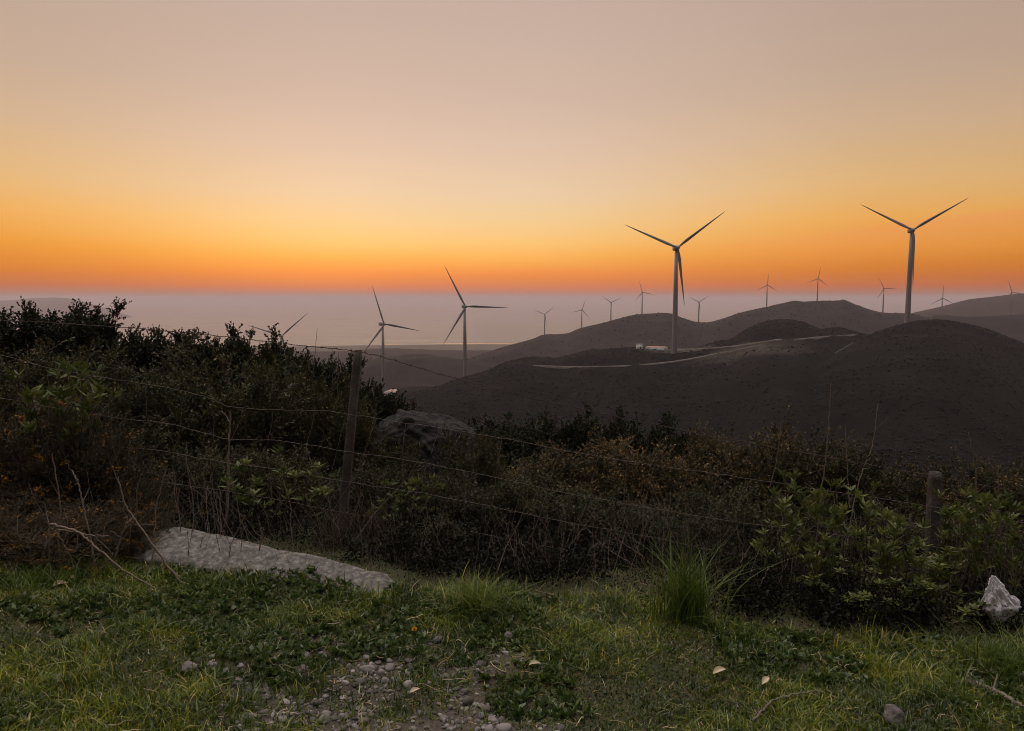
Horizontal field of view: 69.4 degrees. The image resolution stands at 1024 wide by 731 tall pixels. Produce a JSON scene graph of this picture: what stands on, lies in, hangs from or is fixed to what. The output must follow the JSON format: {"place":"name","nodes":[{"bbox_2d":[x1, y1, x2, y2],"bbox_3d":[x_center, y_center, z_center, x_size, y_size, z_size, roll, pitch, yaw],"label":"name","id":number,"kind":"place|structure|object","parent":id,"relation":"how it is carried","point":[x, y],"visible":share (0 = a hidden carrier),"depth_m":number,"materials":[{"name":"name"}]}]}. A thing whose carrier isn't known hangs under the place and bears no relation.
{"place":"outdoors","nodes":[
{"label":"outdoors","id":0,"kind":"place"},
{"bbox_2d":[0,297,131,319],"bbox_3d":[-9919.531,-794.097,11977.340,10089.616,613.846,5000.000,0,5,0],"label":"hill","id":1,"kind":"structure","parent":0,"point":[53,303],"depth_m":10823.09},
{"bbox_2d":[251,348,492,367],"bbox_3d":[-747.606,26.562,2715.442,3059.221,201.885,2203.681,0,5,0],"label":"hill","id":2,"kind":"structure","parent":0,"point":[344,355],"depth_m":2554.28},
{"bbox_2d":[368,386,432,405],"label":"hill","id":3,"kind":"structure","parent":0,"point":[412,389],"depth_m":660.88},
{"bbox_2d":[364,286,418,391],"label":"wind turbine","id":4,"kind":"object","parent":3,"relation":"on","point":[382,324],"visible":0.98,"depth_m":735.15,"materials":[{"name":"grey paint"}]},
{"bbox_2d":[329,354,498,393],"bbox_3d":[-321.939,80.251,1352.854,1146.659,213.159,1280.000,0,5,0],"label":"hill","id":5,"kind":"structure","parent":0,"point":[399,374],"depth_m":1132.85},
{"bbox_2d":[8,301,959,347],"bbox_3d":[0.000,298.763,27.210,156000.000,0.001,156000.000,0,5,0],"label":"sea","id":6,"kind":"structure","parent":0,"point":[339,323],"depth_m":12137.51,"materials":[{"name":"grey liquid"}]},
{"bbox_2d":[0,344,1023,730],"bbox_3d":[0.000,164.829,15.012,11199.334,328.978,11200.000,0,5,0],"label":"ground","id":7,"kind":"structure","parent":0,"point":[422,580],"depth_m":3.41,"materials":[{"name":"plant"}]},
{"bbox_2d":[0,471,90,529],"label":"gorse bush","id":8,"kind":"object","parent":7,"relation":"on","point":[25,491],"visible":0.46,"depth_m":4.71,"materials":[{"name":"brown plant"}]},
{"bbox_2d":[0,495,93,559],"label":"gorse bush","id":9,"kind":"object","parent":7,"relation":"on","point":[27,529],"visible":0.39,"depth_m":4.33,"materials":[{"name":"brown plant"}]},
{"bbox_2d":[0,552,117,608],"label":"grass tuft","id":10,"kind":"object","parent":7,"relation":"on","point":[42,577],"visible":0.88,"depth_m":3.87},
{"bbox_2d":[0,296,121,411],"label":"evergreen shrub","id":11,"kind":"object","parent":7,"relation":"on","point":[65,327],"visible":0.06,"depth_m":8.63,"materials":[{"name":"green plant"}]},
{"bbox_2d":[0,298,123,416],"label":"evergreen shrub","id":12,"kind":"object","parent":7,"relation":"on","point":[20,342],"visible":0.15,"depth_m":8.16,"materials":[{"name":"green plant"}]},
{"bbox_2d":[0,375,125,503],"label":"gorse bush","id":13,"kind":"object","parent":7,"relation":"on","point":[10,464],"visible":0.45,"depth_m":5.00,"materials":[{"name":"green plant"}]},
{"bbox_2d":[4,358,122,503],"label":"bush","id":14,"kind":"object","parent":7,"relation":"on","point":[28,395],"visible":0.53,"depth_m":5.00,"materials":[{"name":"green plant"}]},
{"bbox_2d":[0,492,146,576],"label":"gorse bush","id":15,"kind":"object","parent":7,"relation":"on","point":[74,550],"visible":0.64,"depth_m":4.22,"materials":[{"name":"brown plant"}]},
{"bbox_2d":[16,296,148,394],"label":"evergreen shrub","id":16,"kind":"object","parent":7,"relation":"on","point":[82,338],"visible":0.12,"depth_m":8.42,"materials":[{"name":"green plant"}]},
{"bbox_2d":[0,331,170,454],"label":"rockrose shrub","id":17,"kind":"object","parent":7,"relation":"on","point":[29,378],"visible":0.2,"depth_m":6.55,"materials":[{"name":"green plant"}]},
{"bbox_2d":[0,384,179,524],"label":"gorse bush","id":18,"kind":"object","parent":7,"relation":"on","point":[99,458],"visible":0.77,"depth_m":4.97,"materials":[{"name":"green plant"}]},
{"bbox_2d":[1,453,181,591],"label":"dead bush","id":19,"kind":"object","parent":7,"relation":"on","point":[66,528],"visible":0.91,"depth_m":4.08,"materials":[{"name":"plant"}]},
{"bbox_2d":[48,409,196,487],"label":"rockrose shrub","id":20,"kind":"object","parent":7,"relation":"on","point":[151,443],"visible":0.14,"depth_m":5.89,"materials":[{"name":"green plant"}]},
{"bbox_2d":[93,324,170,387],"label":"evergreen shrub","id":21,"kind":"object","parent":7,"relation":"on","point":[146,350],"visible":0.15,"depth_m":8.46,"materials":[{"name":"green plant"}]},
{"bbox_2d":[87,469,183,537],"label":"gorse bush","id":22,"kind":"object","parent":7,"relation":"on","point":[140,493],"visible":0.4,"depth_m":4.84,"materials":[{"name":"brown plant"}]},
{"bbox_2d":[54,332,219,463],"bbox_3d":[-3.365,0.382,6.706,1.559,1.336,1.888,-3,6,-27],"label":"rockrose shrub","id":23,"kind":"object","parent":7,"relation":"on","point":[141,395],"visible":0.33,"depth_m":6.49,"materials":[{"name":"green plant"}]},
{"bbox_2d":[66,325,220,381],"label":"evergreen shrub","id":24,"kind":"object","parent":7,"relation":"on","point":[149,358],"visible":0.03,"depth_m":8.94,"materials":[{"name":"green plant"}]},
{"bbox_2d":[83,495,206,568],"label":"gorse bush","id":25,"kind":"object","parent":7,"relation":"on","point":[136,537],"visible":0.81,"depth_m":4.45,"materials":[{"name":"brown plant"}]},
{"bbox_2d":[139,327,228,392],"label":"evergreen shrub","id":26,"kind":"object","parent":7,"relation":"on","point":[176,336],"visible":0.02,"depth_m":8.53,"materials":[{"name":"green plant"}]},
{"bbox_2d":[120,336,256,372],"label":"evergreen shrub","id":27,"kind":"object","parent":7,"relation":"on","point":[216,343],"visible":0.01,"depth_m":8.63,"materials":[{"name":"green plant"}]},
{"bbox_2d":[123,441,264,512],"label":"rockrose shrub","id":28,"kind":"object","parent":7,"relation":"on","point":[206,469],"visible":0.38,"depth_m":5.76,"materials":[{"name":"green plant"}]},
{"bbox_2d":[167,326,286,415],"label":"evergreen shrub","id":29,"kind":"object","parent":7,"relation":"on","point":[238,360],"visible":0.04,"depth_m":8.34,"materials":[{"name":"green plant"}]},
{"bbox_2d":[143,343,311,485],"bbox_3d":[-2.588,0.476,6.653,1.420,1.396,1.560,5,7,44],"label":"rockrose shrub","id":30,"kind":"object","parent":7,"relation":"on","point":[255,424],"visible":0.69,"depth_m":6.45,"materials":[{"name":"green plant"}]},
{"bbox_2d":[198,321,316,442],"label":"evergreen shrub","id":31,"kind":"object","parent":7,"relation":"on","point":[232,330],"visible":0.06,"depth_m":8.33,"materials":[{"name":"green plant"}]},
{"bbox_2d":[131,527,394,594],"bbox_3d":[-1.465,1.205,4.346,1.752,0.345,0.365,1,5,12],"label":"granite slab","id":32,"kind":"object","parent":7,"relation":"on","point":[173,546],"depth_m":4.32,"materials":[{"name":"stone"}]},
{"bbox_2d":[167,442,373,569],"bbox_3d":[-1.461,0.943,4.402,1.307,0.927,0.370,1,5,11],"label":"dead bush","id":33,"kind":"object","parent":7,"relation":"on","point":[261,535],"visible":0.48,"depth_m":4.50,"materials":[{"name":"plant"}]},
{"bbox_2d":[218,445,335,539],"bbox_3d":[-1.636,0.921,5.149,0.781,0.666,0.556,-2,5,-18],"label":"broadleaf sapling","id":34,"kind":"object","parent":7,"relation":"on","point":[255,480],"visible":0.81,"depth_m":5.11,"materials":[{"name":"green plant"}]},
{"bbox_2d":[207,440,354,522],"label":"rockrose shrub","id":35,"kind":"object","parent":7,"relation":"on","point":[275,465],"visible":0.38,"depth_m":5.80,"materials":[{"name":"green plant"}]},
{"bbox_2d":[243,348,328,385],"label":"evergreen shrub","id":36,"kind":"object","parent":7,"relation":"on","point":[317,368],"visible":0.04,"depth_m":8.49,"materials":[{"name":"green plant"}]},
{"bbox_2d":[243,354,359,476],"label":"rockrose shrub","id":37,"kind":"object","parent":7,"relation":"on","point":[294,426],"visible":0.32,"depth_m":6.95,"materials":[{"name":"green plant"}]},
{"bbox_2d":[261,344,373,397],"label":"evergreen shrub","id":38,"kind":"object","parent":7,"relation":"on","point":[330,366],"visible":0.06,"depth_m":8.42,"materials":[{"name":"green plant"}]},
{"bbox_2d":[300,495,367,551],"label":"dry grass clump","id":39,"kind":"object","parent":7,"relation":"on","point":[336,535],"visible":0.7,"depth_m":4.92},
{"bbox_2d":[285,364,385,499],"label":"rockrose shrub","id":40,"kind":"object","parent":7,"relation":"on","point":[363,426],"visible":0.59,"depth_m":6.78,"materials":[{"name":"green plant"}]},
{"bbox_2d":[303,356,380,433],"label":"evergreen shrub","id":41,"kind":"object","parent":7,"relation":"on","point":[341,385],"visible":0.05,"depth_m":8.19,"materials":[{"name":"green plant"}]},
{"bbox_2d":[302,378,414,436],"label":"evergreen shrub","id":42,"kind":"object","parent":7,"relation":"on","point":[390,406],"visible":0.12,"depth_m":7.96,"materials":[{"name":"green plant"}]},
{"bbox_2d":[322,499,412,551],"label":"dry grass clump","id":43,"kind":"object","parent":7,"relation":"on","point":[379,523],"visible":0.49,"depth_m":5.02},
{"bbox_2d":[328,415,434,503],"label":"rockrose shrub","id":44,"kind":"object","parent":7,"relation":"on","point":[413,450],"visible":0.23,"depth_m":6.86,"materials":[{"name":"green plant"}]},
{"bbox_2d":[325,447,442,531],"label":"rockrose shrub","id":45,"kind":"object","parent":7,"relation":"on","point":[369,479],"visible":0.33,"depth_m":5.90,"materials":[{"name":"green plant"}]},
{"bbox_2d":[207,627,581,730],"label":"gravel","id":46,"kind":"structure","parent":7,"relation":"on","point":[466,701],"depth_m":3.05,"materials":[{"name":"gravel"}]},
{"bbox_2d":[367,472,444,534],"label":"broadleaf sapling","id":47,"kind":"object","parent":7,"relation":"on","point":[413,480],"visible":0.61,"depth_m":5.36,"materials":[{"name":"green plant"}]},
{"bbox_2d":[375,409,476,484],"bbox_3d":[-0.916,0.974,7.521,1.134,1.076,0.987,0,5,0],"label":"boulder","id":48,"kind":"object","parent":7,"relation":"on","point":[421,432],"visible":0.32,"depth_m":7.18,"materials":[{"name":"stone"}]},
{"bbox_2d":[375,512,479,563],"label":"rockrose shrub","id":49,"kind":"object","parent":7,"relation":"on","point":[442,523],"visible":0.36,"depth_m":4.96,"materials":[{"name":"green plant"}]},
{"bbox_2d":[381,461,512,545],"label":"rockrose shrub","id":50,"kind":"object","parent":7,"relation":"on","point":[449,484],"visible":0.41,"depth_m":5.61,"materials":[{"name":"green plant"}]},
{"bbox_2d":[427,423,512,499],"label":"rockrose shrub","id":51,"kind":"object","parent":7,"relation":"on","point":[484,465],"visible":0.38,"depth_m":6.88,"materials":[{"name":"green plant"}]},
{"bbox_2d":[408,565,544,618],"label":"grass tuft","id":52,"kind":"object","parent":7,"relation":"on","point":[476,599],"visible":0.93,"depth_m":3.97,"materials":[{"name":"plant"}]},
{"bbox_2d":[434,467,580,550],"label":"rockrose shrub","id":53,"kind":"object","parent":7,"relation":"on","point":[512,497],"visible":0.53,"depth_m":5.51,"materials":[{"name":"green plant"}]},
{"bbox_2d":[0,411,1023,643],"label":"scrub","id":54,"kind":"object","parent":7,"relation":"on","point":[576,559],"visible":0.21,"depth_m":4.66,"materials":[{"name":"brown plant"}]},
{"bbox_2d":[0,561,1023,730],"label":"ground weeds","id":55,"kind":"object","parent":7,"relation":"on","point":[539,705],"visible":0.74,"depth_m":3.59,"materials":[{"name":"green plant"}]},
{"bbox_2d":[0,319,1023,585],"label":"wire fence","id":56,"kind":"object","parent":7,"relation":"on","point":[932,505],"visible":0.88,"depth_m":5.05,"materials":[{"name":"metal"}]},
{"bbox_2d":[0,409,1023,610],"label":"dry stalks","id":57,"kind":"object","parent":7,"relation":"on","point":[377,525],"visible":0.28,"depth_m":4.67,"materials":[{"name":"plant"}]},
{"bbox_2d":[0,552,1023,730],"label":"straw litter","id":58,"kind":"object","parent":7,"relation":"on","point":[469,657],"visible":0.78,"depth_m":3.35,"materials":[{"name":"plant"}]},
{"bbox_2d":[464,410,570,484],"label":"evergreen shrub","id":59,"kind":"object","parent":7,"relation":"on","point":[517,449],"visible":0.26,"depth_m":9.84,"materials":[{"name":"green plant"}]},
{"bbox_2d":[493,517,569,566],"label":"rockrose shrub","id":60,"kind":"object","parent":7,"relation":"on","point":[522,538],"visible":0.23,"depth_m":5.33,"materials":[{"name":"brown plant"}]},
{"bbox_2d":[502,405,609,479],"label":"evergreen shrub","id":61,"kind":"object","parent":7,"relation":"on","point":[550,429],"visible":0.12,"depth_m":10.88,"materials":[{"name":"green plant"}]},
{"bbox_2d":[490,448,621,507],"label":"heath shrub","id":62,"kind":"object","parent":7,"relation":"on","point":[533,467],"visible":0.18,"depth_m":7.79,"materials":[{"name":"brown plant"}]},
{"bbox_2d":[504,481,633,558],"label":"rockrose shrub","id":63,"kind":"object","parent":7,"relation":"on","point":[585,516],"visible":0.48,"depth_m":5.62,"materials":[{"name":"green plant"}]},
{"bbox_2d":[557,402,633,475],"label":"evergreen shrub","id":64,"kind":"object","parent":7,"relation":"on","point":[615,433],"visible":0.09,"depth_m":11.21,"materials":[{"name":"green plant"}]},
{"bbox_2d":[509,423,692,529],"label":"heath shrub","id":65,"kind":"object","parent":7,"relation":"on","point":[601,468],"visible":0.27,"depth_m":7.66,"materials":[{"name":"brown plant"}]},
{"bbox_2d":[596,484,701,565],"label":"rockrose shrub","id":66,"kind":"object","parent":7,"relation":"on","point":[661,522],"visible":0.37,"depth_m":5.89,"materials":[{"name":"green plant"}]},
{"bbox_2d":[598,407,703,463],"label":"evergreen shrub","id":67,"kind":"object","parent":7,"relation":"on","point":[653,433],"visible":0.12,"depth_m":11.01,"materials":[{"name":"green plant"}]},
{"bbox_2d":[560,437,773,542],"bbox_3d":[1.607,1.259,7.436,1.970,1.221,1.930,3,6,29],"label":"heath shrub","id":68,"kind":"object","parent":7,"relation":"on","point":[629,467],"visible":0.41,"depth_m":7.22,"materials":[{"name":"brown plant"}]},
{"bbox_2d":[663,429,721,471],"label":"evergreen shrub","id":69,"kind":"object","parent":7,"relation":"on","point":[676,449],"visible":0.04,"depth_m":10.20,"materials":[{"name":"green plant"}]},
{"bbox_2d":[588,528,807,627],"bbox_3d":[0.931,1.099,3.923,1.094,0.523,0.918,-3,6,-31],"label":"grass tuft","id":70,"kind":"object","parent":7,"relation":"on","point":[691,603],"visible":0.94,"depth_m":3.92,"materials":[{"name":"plant"}]},
{"bbox_2d":[649,480,759,565],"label":"rockrose shrub","id":71,"kind":"object","parent":7,"relation":"on","point":[697,499],"visible":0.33,"depth_m":6.31,"materials":[{"name":"green plant"}]},
{"bbox_2d":[636,418,846,535],"bbox_3d":[2.149,1.248,7.634,2.102,1.345,2.275,0,5,-5],"label":"heath shrub","id":72,"kind":"object","parent":7,"relation":"on","point":[697,449],"visible":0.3,"depth_m":7.33,"materials":[{"name":"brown plant"}]},
{"bbox_2d":[695,485,832,577],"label":"rockrose shrub","id":73,"kind":"object","parent":7,"relation":"on","point":[752,514],"visible":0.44,"depth_m":5.50,"materials":[{"name":"green plant"}]},
{"bbox_2d":[750,511,839,603],"bbox_3d":[1.666,1.147,4.349,0.516,0.590,0.368,2,5,17],"label":"broadleaf sapling","id":74,"kind":"object","parent":7,"relation":"on","point":[829,543],"visible":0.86,"depth_m":4.33,"materials":[{"name":"green plant"}]},
{"bbox_2d":[688,403,905,528],"bbox_3d":[2.698,1.157,7.378,1.815,1.549,1.638,-3,6,-30],"label":"heath shrub","id":75,"kind":"object","parent":7,"relation":"on","point":[786,462],"visible":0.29,"depth_m":7.08,"materials":[{"name":"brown plant"}]},
{"bbox_2d":[769,468,845,597],"bbox_3d":[1.806,1.065,4.548,0.429,0.811,0.435,1,5,12],"label":"broadleaf sapling","id":76,"kind":"object","parent":7,"relation":"on","point":[784,502],"visible":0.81,"depth_m":4.55,"materials":[{"name":"green plant"}]},
{"bbox_2d":[802,554,897,617],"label":"broadleaf sapling","id":77,"kind":"object","parent":7,"relation":"on","point":[852,596],"visible":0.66,"depth_m":4.25,"materials":[{"name":"green plant"}]},
{"bbox_2d":[763,431,941,533],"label":"heath shrub","id":78,"kind":"object","parent":7,"relation":"on","point":[864,479],"visible":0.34,"depth_m":6.88,"materials":[{"name":"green plant"}]},
{"bbox_2d":[818,476,907,594],"bbox_3d":[2.116,1.071,4.513,0.435,0.839,0.611,-2,6,-25],"label":"broadleaf sapling","id":79,"kind":"object","parent":7,"relation":"on","point":[870,515],"visible":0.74,"depth_m":4.41,"materials":[{"name":"green plant"}]},
{"bbox_2d":[883,704,905,727],"bbox_3d":[1.606,1.478,3.103,0.086,0.102,0.097,3,6,31],"label":"stone","id":80,"kind":"object","parent":7,"relation":"on","point":[893,712],"visible":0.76,"depth_m":3.08,"materials":[{"name":"stone"}]},
{"bbox_2d":[817,449,991,537],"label":"heath shrub","id":81,"kind":"object","parent":7,"relation":"on","point":[922,484],"visible":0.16,"depth_m":6.82,"materials":[{"name":"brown plant"}]},
{"bbox_2d":[835,496,980,580],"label":"rockrose shrub","id":82,"kind":"object","parent":7,"relation":"on","point":[908,536],"visible":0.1,"depth_m":5.86,"materials":[{"name":"green plant"}]},
{"bbox_2d":[865,499,955,596],"bbox_3d":[2.420,1.155,4.522,0.472,0.687,0.513,2,5,18],"label":"broadleaf sapling","id":83,"kind":"object","parent":7,"relation":"on","point":[886,513],"visible":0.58,"depth_m":4.50,"materials":[{"name":"green plant"}]},
{"bbox_2d":[871,537,965,608],"bbox_3d":[2.383,1.249,4.363,0.434,0.448,0.440,-4,6,-35],"label":"broadleaf sapling","id":84,"kind":"object","parent":7,"relation":"on","point":[937,567],"visible":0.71,"depth_m":4.30,"materials":[{"name":"green plant"}]},
{"bbox_2d":[839,491,1016,611],"bbox_3d":[2.457,1.150,4.348,1.002,0.810,0.215,0,5,5],"label":"dead bush","id":85,"kind":"object","parent":7,"relation":"on","point":[996,554],"visible":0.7,"depth_m":4.36,"materials":[{"name":"brown plant"}]},
{"bbox_2d":[873,561,990,628],"bbox_3d":[2.436,1.327,4.250,0.574,0.314,0.528,4,7,39],"label":"broadleaf sapling","id":86,"kind":"object","parent":7,"relation":"on","point":[968,608],"visible":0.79,"depth_m":4.21,"materials":[{"name":"green plant"}]},
{"bbox_2d":[892,445,1023,536],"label":"heath shrub","id":87,"kind":"object","parent":7,"relation":"on","point":[948,498],"visible":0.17,"depth_m":6.45,"materials":[{"name":"green plant"}]},
{"bbox_2d":[907,604,1023,682],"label":"grass tuft","id":88,"kind":"object","parent":7,"relation":"on","point":[1006,657],"visible":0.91,"depth_m":3.65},
{"bbox_2d":[910,453,1023,533],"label":"heath shrub","id":89,"kind":"object","parent":7,"relation":"on","point":[985,481],"visible":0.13,"depth_m":6.62,"materials":[{"name":"green plant"}]},
{"bbox_2d":[911,499,1023,585],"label":"rockrose shrub","id":90,"kind":"object","parent":7,"relation":"on","point":[942,542],"visible":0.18,"depth_m":5.40,"materials":[{"name":"green plant"}]},
{"bbox_2d":[932,484,1015,601],"bbox_3d":[2.762,1.114,4.453,0.410,0.834,0.404,-4,7,-40],"label":"broadleaf sapling","id":91,"kind":"object","parent":7,"relation":"on","point":[985,500],"visible":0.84,"depth_m":4.40,"materials":[{"name":"green plant"}]},
{"bbox_2d":[953,488,1023,597],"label":"broadleaf sapling","id":92,"kind":"object","parent":7,"relation":"on","point":[1013,539],"visible":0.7,"depth_m":4.62,"materials":[{"name":"green plant"}]},
{"bbox_2d":[980,575,1021,628],"bbox_3d":[2.706,1.301,4.093,0.243,0.329,0.163,-10,8,-16],"label":"white rock","id":93,"kind":"object","parent":7,"relation":"on","point":[996,593],"visible":0.91,"depth_m":4.05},
{"bbox_2d":[979,536,1023,590],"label":"rockrose shrub","id":94,"kind":"object","parent":7,"relation":"on","point":[986,574],"visible":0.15,"depth_m":4.96,"materials":[{"name":"green plant"}]},
{"bbox_2d":[0,0,1023,300],"label":"sky","id":95,"kind":"structure","parent":0,"point":[151,150],"materials":[{"name":"orange"}]},
{"bbox_2d":[397,319,866,482],"bbox_3d":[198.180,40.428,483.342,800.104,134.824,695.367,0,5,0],"label":"hill","id":96,"kind":"structure","parent":0,"point":[723,389],"depth_m":427.28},
{"bbox_2d":[444,267,505,376],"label":"wind turbine","id":97,"kind":"object","parent":96,"relation":"on","point":[464,306],"visible":0.99,"depth_m":668.61,"materials":[{"name":"grey paint"}]},
{"bbox_2d":[376,319,868,459],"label":"hill scrub","id":98,"kind":"object","parent":96,"relation":"on","point":[621,397],"visible":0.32,"depth_m":446.64,"materials":[{"name":"plant"}]},
{"bbox_2d":[626,212,723,353],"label":"wind turbine","id":99,"kind":"object","parent":96,"relation":"on","point":[677,259],"visible":1,"depth_m":515.24,"materials":[{"name":"grey paint"}]},
{"bbox_2d":[533,334,856,368],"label":"road","id":100,"kind":"structure","parent":0,"point":[725,352],"depth_m":498.56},
{"bbox_2d":[468,300,927,363],"bbox_3d":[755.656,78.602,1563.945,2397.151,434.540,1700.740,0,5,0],"label":"hill","id":101,"kind":"structure","parent":0,"point":[836,312],"depth_m":1448.68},
{"bbox_2d":[467,300,928,359],"bbox_3d":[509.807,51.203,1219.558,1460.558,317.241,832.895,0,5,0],"label":"hill scrub","id":102,"kind":"object","parent":101,"relation":"on","point":[707,326],"visible":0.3,"depth_m":1473.08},
{"bbox_2d":[811,320,1023,494],"bbox_3d":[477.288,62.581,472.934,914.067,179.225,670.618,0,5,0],"label":"hill","id":103,"kind":"structure","parent":0,"point":[861,357],"depth_m":348.28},
{"bbox_2d":[860,198,967,322],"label":"wind turbine","id":104,"kind":"object","parent":103,"relation":"on","point":[910,269],"visible":0.96,"depth_m":533.87,"materials":[{"name":"grey paint"}]},
{"bbox_2d":[810,319,1023,488],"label":"hill scrub","id":105,"kind":"object","parent":103,"relation":"on","point":[1006,338],"visible":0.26,"depth_m":352.88,"materials":[{"name":"plant"}]},
{"bbox_2d":[911,293,1023,317],"bbox_3d":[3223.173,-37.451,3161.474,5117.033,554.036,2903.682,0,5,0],"label":"hill","id":106,"kind":"structure","parent":0,"point":[989,306],"depth_m":2780.06,"materials":[{"name":"soil"}]},
{"bbox_2d":[925,314,1023,342],"bbox_3d":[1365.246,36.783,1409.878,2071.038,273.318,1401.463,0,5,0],"label":"hill","id":107,"kind":"structure","parent":0,"point":[1011,326],"depth_m":1309.64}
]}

